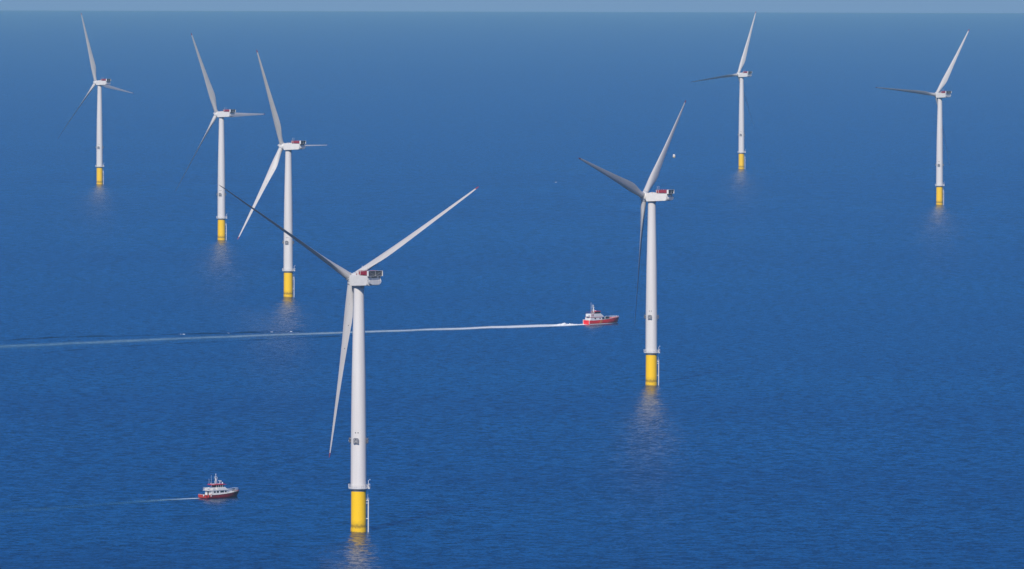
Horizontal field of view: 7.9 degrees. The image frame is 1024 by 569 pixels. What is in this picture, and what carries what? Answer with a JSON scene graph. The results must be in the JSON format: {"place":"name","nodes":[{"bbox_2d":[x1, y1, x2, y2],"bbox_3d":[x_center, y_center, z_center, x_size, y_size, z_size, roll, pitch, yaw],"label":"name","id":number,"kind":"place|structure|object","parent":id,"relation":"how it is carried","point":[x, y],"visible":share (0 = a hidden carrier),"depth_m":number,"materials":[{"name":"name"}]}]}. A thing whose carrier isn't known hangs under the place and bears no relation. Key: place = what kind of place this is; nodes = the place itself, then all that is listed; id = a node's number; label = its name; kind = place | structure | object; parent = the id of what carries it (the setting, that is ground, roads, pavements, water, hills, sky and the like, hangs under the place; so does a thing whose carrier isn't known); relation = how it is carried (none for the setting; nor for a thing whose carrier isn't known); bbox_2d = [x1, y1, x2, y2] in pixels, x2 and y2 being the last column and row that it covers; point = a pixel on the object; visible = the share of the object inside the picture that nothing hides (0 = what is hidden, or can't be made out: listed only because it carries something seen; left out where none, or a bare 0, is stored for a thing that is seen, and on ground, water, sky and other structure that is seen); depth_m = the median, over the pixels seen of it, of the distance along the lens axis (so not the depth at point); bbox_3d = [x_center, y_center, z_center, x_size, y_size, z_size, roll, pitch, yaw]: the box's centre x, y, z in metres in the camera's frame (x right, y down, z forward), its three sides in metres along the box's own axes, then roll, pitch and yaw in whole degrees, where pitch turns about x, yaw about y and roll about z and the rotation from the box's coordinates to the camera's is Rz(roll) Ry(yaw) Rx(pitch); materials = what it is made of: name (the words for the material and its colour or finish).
{"place":"outdoors","nodes":[
{"label":"outdoors","id":0,"kind":"place"},
{"bbox_2d":[0,10,1023,568],"bbox_3d":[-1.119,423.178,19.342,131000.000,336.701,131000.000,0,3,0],"label":"sea","id":1,"kind":"structure","parent":0,"point":[840,326],"depth_m":5524.27,"materials":[{"name":"liquid"}]},
{"bbox_2d":[1,335,153,340],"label":"wave crest","id":2,"kind":"object","parent":1,"relation":"on","point":[75,336],"visible":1,"depth_m":4864.48,"materials":[{"name":"liquid"}]},
{"bbox_2d":[58,14,131,184],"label":"wind turbine","id":3,"kind":"object","parent":1,"relation":"in","point":[99,165],"visible":0.99,"depth_m":8044.57,"materials":[{"name":"grey metal"}]},
{"bbox_2d":[36,343,170,352],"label":"wave crest","id":4,"kind":"object","parent":1,"relation":"on","point":[99,347],"visible":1,"depth_m":4723.12,"materials":[{"name":"liquid"}]},
{"bbox_2d":[198,474,238,498],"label":"crew boat","id":5,"kind":"object","parent":1,"relation":"on","point":[215,490],"visible":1,"depth_m":3439.36,"materials":[{"name":"white paint"}]},
{"bbox_2d":[177,33,263,239],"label":"wind turbine","id":6,"kind":"object","parent":1,"relation":"in","point":[221,193],"visible":0.96,"depth_m":6490.43,"materials":[{"name":"grey metal"}]},
{"bbox_2d":[159,330,325,334],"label":"wave crest","id":7,"kind":"object","parent":1,"relation":"on","point":[235,332],"visible":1,"depth_m":4917.68,"materials":[{"name":"liquid"}]},
{"bbox_2d":[237,50,322,296],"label":"wind turbine","id":8,"kind":"object","parent":1,"relation":"in","point":[288,243],"visible":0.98,"depth_m":5425.37,"materials":[{"name":"grey metal"}]},
{"bbox_2d":[171,334,390,343],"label":"wave crest","id":9,"kind":"object","parent":1,"relation":"on","point":[272,339],"visible":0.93,"depth_m":4836.47,"materials":[{"name":"liquid"}]},
{"bbox_2d":[12,324,586,345],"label":"wake","id":10,"kind":"object","parent":1,"relation":"on","point":[549,325],"visible":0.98,"depth_m":4970.88,"materials":[{"name":"liquid"}]},
{"bbox_2d":[221,186,478,532],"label":"wind turbine","id":11,"kind":"object","parent":1,"relation":"in","point":[358,280],"visible":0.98,"depth_m":3237.06,"materials":[{"name":"grey metal"}]},
{"bbox_2d":[554,323,584,325],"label":"churned foam","id":12,"kind":"object","parent":1,"relation":"on","point":[567,324],"visible":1,"depth_m":5034.09,"materials":[{"name":"white"}]},
{"bbox_2d":[583,305,618,324],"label":"crew boat","id":13,"kind":"object","parent":1,"relation":"on","point":[593,317],"visible":1,"depth_m":5047.80,"materials":[{"name":"white paint"}]},
{"bbox_2d":[579,100,685,385],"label":"wind turbine","id":14,"kind":"object","parent":1,"relation":"in","point":[651,316],"visible":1,"depth_m":4334.02,"materials":[{"name":"grey metal"}]},
{"bbox_2d":[693,12,755,168],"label":"wind turbine","id":15,"kind":"object","parent":1,"relation":"in","point":[740,76],"visible":0.98,"depth_m":8687.53,"materials":[{"name":"grey metal"}]},
{"bbox_2d":[875,30,968,204],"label":"wind turbine","id":16,"kind":"object","parent":1,"relation":"in","point":[939,164],"visible":1,"depth_m":7456.83,"materials":[{"name":"grey metal"}]},
{"bbox_2d":[0,0,1023,12],"label":"sky","id":17,"kind":"structure","parent":0,"point":[834,6],"materials":[{"name":"blue"}]}
]}

